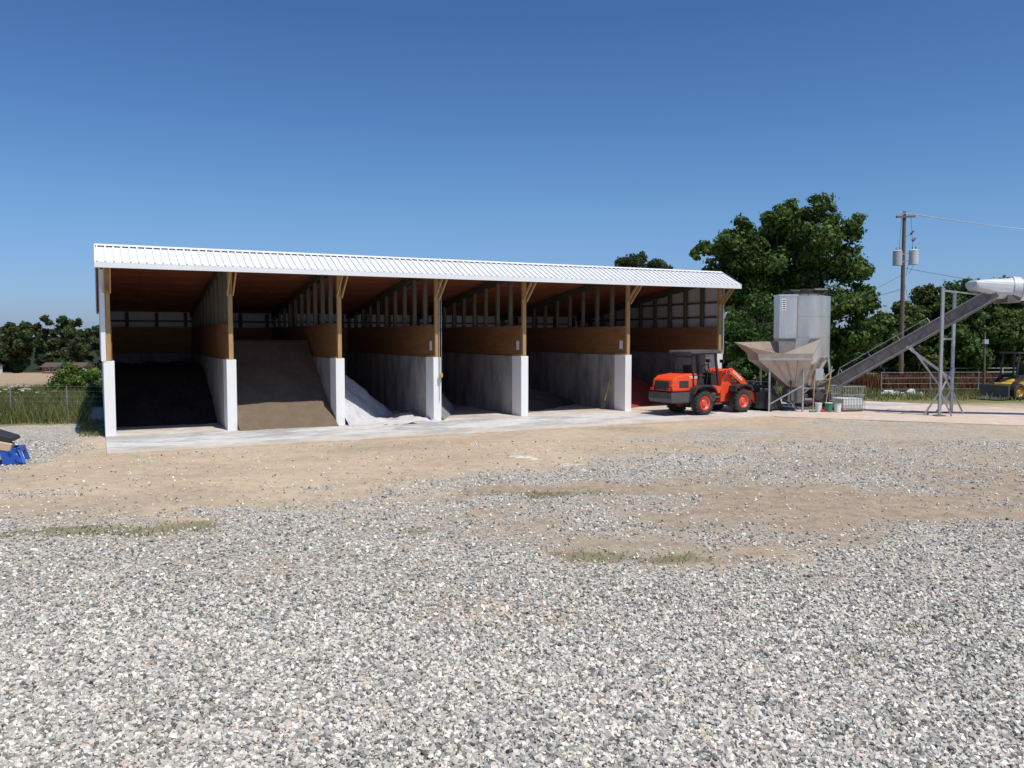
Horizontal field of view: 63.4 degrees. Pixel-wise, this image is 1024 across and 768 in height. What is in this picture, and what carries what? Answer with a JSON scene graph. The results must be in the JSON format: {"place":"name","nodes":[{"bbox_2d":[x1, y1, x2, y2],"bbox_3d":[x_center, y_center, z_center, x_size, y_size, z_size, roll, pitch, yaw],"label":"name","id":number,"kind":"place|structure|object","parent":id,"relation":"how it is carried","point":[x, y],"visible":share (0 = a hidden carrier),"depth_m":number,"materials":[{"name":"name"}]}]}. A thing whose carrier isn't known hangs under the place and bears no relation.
{"place":"outdoors","nodes":[
{"label":"outdoors","id":0,"kind":"place"},
{"bbox_2d":[0,382,102,423],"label":"tall grass","id":1,"kind":"structure","parent":0,"point":[31,406],"depth_m":32.48,"materials":[{"name":"green plant"}]},
{"bbox_2d":[0,337,1023,767],"bbox_3d":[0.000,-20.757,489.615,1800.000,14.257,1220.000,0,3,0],"label":"ground","id":2,"kind":"structure","parent":0,"point":[778,431],"depth_m":15.76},
{"bbox_2d":[0,386,21,393],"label":"elder bush","id":3,"kind":"object","parent":2,"relation":"on","point":[14,389],"visible":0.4,"depth_m":39.67,"materials":[{"name":"green plant"}]},
{"bbox_2d":[0,429,29,464],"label":"blue farm implement","id":4,"kind":"object","parent":2,"relation":"on","point":[9,448],"visible":0.96,"depth_m":20.42,"materials":[{"name":"paint"}]},
{"bbox_2d":[0,384,56,392],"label":"elder flowers","id":5,"kind":"object","parent":2,"relation":"on","point":[20,385],"visible":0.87,"depth_m":38.67,"materials":[{"name":"white plant"}]},
{"bbox_2d":[0,315,101,372],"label":"distant treeline","id":6,"kind":"object","parent":2,"relation":"on","point":[50,350],"visible":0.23,"depth_m":258.41,"materials":[{"name":"green plant"}]},
{"bbox_2d":[9,386,102,410],"bbox_3d":[-24.800,0.710,33.445,18.452,1.254,0.050,0,3,1],"label":"wire fence","id":7,"kind":"object","parent":2,"relation":"on","point":[66,394],"visible":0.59,"depth_m":33.32,"materials":[{"name":"metal"}]},
{"bbox_2d":[42,366,92,373],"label":"walls","id":8,"kind":"structure","parent":2,"relation":"on","point":[51,370],"depth_m":228.90,"materials":[{"name":"brick"}]},
{"bbox_2d":[40,362,93,366],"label":"roof","id":9,"kind":"structure","parent":8,"relation":"on","point":[54,364],"depth_m":230.96,"materials":[{"name":"grey metal"}]},
{"bbox_2d":[43,360,101,393],"bbox_3d":[-22.763,-0.214,43.169,2.365,2.151,2.808,1,4,22],"label":"leafy bush","id":10,"kind":"object","parent":2,"relation":"on","point":[68,375],"visible":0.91,"depth_m":42.53,"materials":[{"name":"green plant"}]},
{"bbox_2d":[76,417,104,436],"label":"edge grass","id":11,"kind":"structure","parent":2,"relation":"on","point":[88,431],"depth_m":27.84,"materials":[{"name":"green plant"}]},
{"bbox_2d":[84,383,102,405],"bbox_3d":[-18.938,0.490,37.768,1.401,1.138,0.782,1,3,16],"label":"leafy bush","id":12,"kind":"object","parent":2,"relation":"on","point":[97,392],"visible":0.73,"depth_m":37.59,"materials":[{"name":"green plant"}]},
{"bbox_2d":[88,378,102,391],"bbox_3d":[-20.201,0.244,41.062,1.809,1.244,0.993,1,4,20],"label":"leafy bush","id":13,"kind":"object","parent":2,"relation":"on","point":[99,383],"visible":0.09,"depth_m":41.25,"materials":[{"name":"green plant"}]},
{"bbox_2d":[0,328,882,369],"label":"distant treeline","id":14,"kind":"object","parent":2,"relation":"on","point":[53,333],"visible":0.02,"depth_m":342.84,"materials":[{"name":"green plant"}]},
{"bbox_2d":[106,403,793,454],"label":"concrete slab","id":15,"kind":"structure","parent":2,"relation":"on","point":[464,420],"depth_m":28.15,"materials":[{"name":"grey concrete"}]},
{"bbox_2d":[114,361,216,426],"bbox_3d":[-13.843,0.247,32.556,3.320,2.061,10.900,-2,4,-26],"label":"compost pile","id":16,"kind":"object","parent":15,"relation":"on","point":[150,393],"visible":0.98,"depth_m":30.81,"materials":[{"name":"black soil"}]},
{"bbox_2d":[234,339,338,430],"bbox_3d":[-10.189,-0.292,33.400,3.320,3.042,12.600,-2,4,-26],"label":"sand pile","id":17,"kind":"object","parent":15,"relation":"on","point":[279,385],"visible":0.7,"depth_m":30.17,"materials":[{"name":"brown sand"}]},
{"bbox_2d":[345,375,439,425],"bbox_3d":[-6.892,-0.099,35.004,3.320,2.471,12.700,-2,4,-26],"label":"salt pile","id":18,"kind":"object","parent":15,"relation":"on","point":[362,406],"visible":0.48,"depth_m":31.32,"materials":[{"name":"white"}]},
{"bbox_2d":[94,243,741,435],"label":"open front storage shed","id":19,"kind":"structure","parent":15,"relation":"on","point":[418,336],"depth_m":35.25,"materials":[{"name":"concrete"}]},
{"bbox_2d":[441,392,456,419],"bbox_3d":[-3.684,-0.150,36.773,3.320,2.372,12.400,-2,4,-26],"label":"lime pile","id":20,"kind":"object","parent":15,"relation":"on","point":[448,409],"visible":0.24,"depth_m":33.37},
{"bbox_2d":[528,387,574,412],"bbox_3d":[0.025,0.080,38.920,4.540,1.666,11.900,-2,4,-26],"label":"mulch pile","id":21,"kind":"object","parent":15,"relation":"on","point":[538,400],"visible":0.26,"depth_m":36.87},
{"bbox_2d":[601,377,610,408],"bbox_3d":[4.026,0.375,35.598,0.382,1.338,0.300,-2,4,-26],"label":"shovel","id":22,"kind":"object","parent":15,"relation":"on","point":[603,403],"visible":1,"depth_m":35.53,"materials":[{"name":"yellow paint"}]},
{"bbox_2d":[631,376,661,407],"bbox_3d":[4.333,-0.456,41.155,4.510,2.481,11.700,-2,4,-26],"label":"potash pile","id":23,"kind":"object","parent":15,"relation":"on","point":[640,389],"visible":0.12,"depth_m":38.35,"materials":[{"name":"red"}]},
{"bbox_2d":[648,349,784,414],"bbox_3d":[8.478,-0.135,34.397,6.226,2.597,1.947,-2,4,-32],"label":"wheel loader","id":24,"kind":"object","parent":15,"relation":"on","point":[715,388],"visible":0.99,"depth_m":33.54,"materials":[{"name":"metal"}]},
{"bbox_2d":[1,489,1021,728],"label":"yard weeds","id":25,"kind":"object","parent":2,"relation":"on","point":[79,532],"visible":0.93,"depth_m":11.82,"materials":[{"name":"green plant"}]},
{"bbox_2d":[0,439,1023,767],"bbox_3d":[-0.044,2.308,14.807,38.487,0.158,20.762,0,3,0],"label":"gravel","id":26,"kind":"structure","parent":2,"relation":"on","point":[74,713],"depth_m":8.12,"materials":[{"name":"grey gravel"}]},
{"bbox_2d":[614,256,633,267],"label":"pine tree","id":27,"kind":"object","parent":2,"relation":"on","point":[618,262],"visible":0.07,"depth_m":128.27,"materials":[{"name":"green plant"}]},
{"bbox_2d":[622,251,647,267],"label":"pine tree","id":28,"kind":"object","parent":2,"relation":"on","point":[637,260],"visible":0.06,"depth_m":128.55,"materials":[{"name":"green plant"}]},
{"bbox_2d":[642,258,673,268],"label":"pine tree","id":29,"kind":"object","parent":2,"relation":"on","point":[655,263],"visible":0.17,"depth_m":129.57,"materials":[{"name":"green plant"}]},
{"bbox_2d":[724,290,773,378],"bbox_3d":[18.571,-3.518,64.149,5.491,7.480,4.297,-2,4,-26],"label":"tree","id":30,"kind":"object","parent":2,"relation":"on","point":[740,329],"visible":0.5,"depth_m":63.29,"materials":[{"name":"green plant"}]},
{"bbox_2d":[726,339,778,386],"bbox_3d":[15.073,-1.118,50.238,4.042,3.416,2.894,1,3,20],"label":"leafy bush","id":31,"kind":"object","parent":2,"relation":"on","point":[746,369],"visible":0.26,"depth_m":49.85,"materials":[{"name":"green plant"}]},
{"bbox_2d":[743,301,773,352],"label":"tree","id":32,"kind":"object","parent":2,"relation":"on","point":[771,317],"visible":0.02,"depth_m":69.39,"materials":[{"name":"green plant"}]},
{"bbox_2d":[688,192,888,378],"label":"oak tree","id":33,"kind":"object","parent":2,"relation":"on","point":[747,257],"visible":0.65,"depth_m":81.37,"materials":[{"name":"green plant"}]},
{"bbox_2d":[759,334,832,368],"bbox_3d":[20.189,-1.546,59.958,5.366,4.175,4.220,-1,4,-21],"label":"leafy bush","id":34,"kind":"object","parent":2,"relation":"on","point":[766,338],"visible":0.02,"depth_m":59.98,"materials":[{"name":"green plant"}]},
{"bbox_2d":[841,327,868,367],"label":"shade tree","id":35,"kind":"object","parent":2,"relation":"on","point":[863,351],"visible":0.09,"depth_m":116.47,"materials":[{"name":"green plant"}]},
{"bbox_2d":[845,309,906,375],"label":"shade tree","id":36,"kind":"object","parent":2,"relation":"on","point":[888,320],"visible":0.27,"depth_m":110.91,"materials":[{"name":"green plant"}]},
{"bbox_2d":[770,401,1023,425],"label":"concrete apron","id":37,"kind":"object","parent":2,"relation":"on","point":[894,412],"visible":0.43,"depth_m":33.29,"materials":[{"name":"beige concrete"}]},
{"bbox_2d":[726,380,767,405],"bbox_3d":[10.600,0.427,37.285,1.600,1.120,1.000,-2,4,-26],"label":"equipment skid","id":38,"kind":"object","parent":37,"relation":"on","point":[753,382],"visible":0.15,"depth_m":37.14,"materials":[{"name":"metal"}]},
{"bbox_2d":[734,288,833,411],"bbox_3d":[11.835,-1.539,35.798,4.370,5.237,3.456,0,3,0],"label":"stainless mixing plant","id":39,"kind":"object","parent":37,"relation":"on","point":[793,358],"visible":0.89,"depth_m":35.44,"materials":[{"name":"metal"}]},
{"bbox_2d":[809,375,816,411],"bbox_3d":[12.632,0.391,34.866,0.296,1.490,1.381,1,3,16],"label":"rake","id":40,"kind":"object","parent":37,"relation":"on","point":[813,397],"visible":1,"depth_m":34.71,"materials":[{"name":"brown wood"}]},
{"bbox_2d":[815,403,821,411],"bbox_3d":[12.800,0.966,34.612,0.291,0.350,0.291,0,3,0],"label":"plastic bucket","id":41,"kind":"object","parent":37,"relation":"on","point":[818,407],"visible":0.95,"depth_m":34.50,"materials":[{"name":"white plastic"}]},
{"bbox_2d":[821,368,831,411],"bbox_3d":[13.209,0.214,34.497,0.850,1.885,0.364,-2,4,-35],"label":"push broom","id":42,"kind":"object","parent":37,"relation":"on","point":[824,410],"visible":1,"depth_m":34.58,"materials":[{"name":"yellow paint"}]},
{"bbox_2d":[825,402,832,411],"bbox_3d":[13.150,0.963,34.411,0.312,0.380,0.312,0,3,0],"label":"plastic bucket","id":43,"kind":"object","parent":37,"relation":"on","point":[828,406],"visible":1,"depth_m":34.30,"materials":[{"name":"green plastic"}]},
{"bbox_2d":[834,402,841,411],"bbox_3d":[13.500,0.966,34.361,0.312,0.380,0.312,0,3,0],"label":"plastic bucket","id":44,"kind":"object","parent":37,"relation":"on","point":[837,406],"visible":1,"depth_m":34.25,"materials":[{"name":"white plastic"}]},
{"bbox_2d":[829,385,865,410],"bbox_3d":[14.150,0.589,34.991,1.064,1.040,0.984,-1,3,-11],"label":"caged tote","id":45,"kind":"object","parent":37,"relation":"on","point":[851,403],"visible":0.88,"depth_m":34.63,"materials":[{"name":"metal"}]},
{"bbox_2d":[809,277,1023,415],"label":"inclined conveyor","id":46,"kind":"object","parent":37,"relation":"on","point":[1005,290],"visible":0.98,"depth_m":33.02,"materials":[{"name":"metal"}]},
{"bbox_2d":[881,389,922,396],"bbox_3d":[20.620,0.489,44.208,2.219,0.466,1.591,0,3,0],"label":"rubble pile","id":47,"kind":"object","parent":2,"relation":"on","point":[892,391],"visible":0.49,"depth_m":43.99,"materials":[{"name":"stone"}]},
{"bbox_2d":[869,300,936,354],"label":"shade tree","id":48,"kind":"object","parent":2,"relation":"on","point":[908,312],"visible":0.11,"depth_m":115.98,"materials":[{"name":"green plant"}]},
{"bbox_2d":[892,211,918,377],"bbox_3d":[26.280,-5.566,55.612,1.872,11.951,0.798,-1,3,-10],"label":"utility pole","id":49,"kind":"object","parent":2,"relation":"on","point":[899,257],"visible":0.95,"depth_m":55.48,"materials":[{"name":"brown wood"}]},
{"bbox_2d":[765,268,970,323],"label":"overhead cables","id":50,"kind":"object","parent":49,"relation":"attached to","point":[886,293],"visible":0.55,"depth_m":56.46,"materials":[{"name":"grey paint"}]},
{"bbox_2d":[898,212,1022,228],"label":"overhead wires","id":51,"kind":"object","parent":49,"relation":"attached to","point":[955,220],"visible":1,"depth_m":57.76,"materials":[{"name":"metal"}]},
{"bbox_2d":[883,313,947,376],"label":"shade tree","id":52,"kind":"object","parent":2,"relation":"on","point":[913,363],"visible":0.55,"depth_m":107.00,"materials":[{"name":"green plant"}]},
{"bbox_2d":[836,371,1015,392],"bbox_3d":[27.495,-0.172,50.140,13.447,1.331,8.414,0,3,0],"label":"fence","id":53,"kind":"object","parent":2,"relation":"on","point":[893,381],"visible":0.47,"depth_m":47.25,"materials":[{"name":"brown wood"}]},
{"bbox_2d":[908,283,945,373],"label":"shade tree","id":54,"kind":"object","parent":2,"relation":"on","point":[925,295],"visible":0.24,"depth_m":120.23,"materials":[{"name":"green plant"}]},
{"bbox_2d":[881,372,978,391],"bbox_3d":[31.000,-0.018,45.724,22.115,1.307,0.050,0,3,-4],"label":"metal gate","id":55,"kind":"object","parent":2,"relation":"on","point":[930,383],"visible":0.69,"depth_m":45.01,"materials":[{"name":"metal"}]},
{"bbox_2d":[931,276,991,375],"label":"shade tree","id":56,"kind":"object","parent":2,"relation":"on","point":[961,298],"visible":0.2,"depth_m":115.69,"materials":[{"name":"green plant"}]},
{"bbox_2d":[934,309,1004,376],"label":"shade tree","id":57,"kind":"object","parent":2,"relation":"on","point":[969,337],"visible":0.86,"depth_m":108.21,"materials":[{"name":"green plant"}]},
{"bbox_2d":[982,332,988,383],"bbox_3d":[25.790,-1.138,45.199,0.220,3.402,0.220,0,3,0],"label":"service post","id":58,"kind":"object","parent":2,"relation":"on","point":[985,341],"visible":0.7,"depth_m":45.15,"materials":[{"name":"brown wood"}]},
{"bbox_2d":[982,275,1009,372],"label":"shade tree","id":59,"kind":"object","parent":2,"relation":"on","point":[989,309],"visible":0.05,"depth_m":124.25,"materials":[{"name":"green plant"}]},
{"bbox_2d":[973,352,1023,399],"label":"compact skid loader","id":60,"kind":"object","parent":2,"relation":"on","point":[1012,384],"visible":0.94,"depth_m":41.58,"materials":[{"name":"metal"}]},
{"bbox_2d":[988,307,1023,373],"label":"shade tree","id":61,"kind":"object","parent":2,"relation":"on","point":[1009,323],"visible":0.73,"depth_m":108.56,"materials":[{"name":"green plant"}]},
{"bbox_2d":[999,301,1023,349],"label":"shade tree","id":62,"kind":"object","parent":2,"relation":"on","point":[1017,306],"visible":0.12,"depth_m":118.55,"materials":[{"name":"green plant"}]},
{"bbox_2d":[0,0,1023,336],"label":"sky","id":63,"kind":"structure","parent":0,"point":[567,132],"materials":[{"name":"blue"}]},
{"bbox_2d":[752,381,1023,400],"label":"meadow grass","id":64,"kind":"structure","parent":0,"point":[946,390],"depth_m":42.99,"materials":[{"name":"green plant"}]}
]}

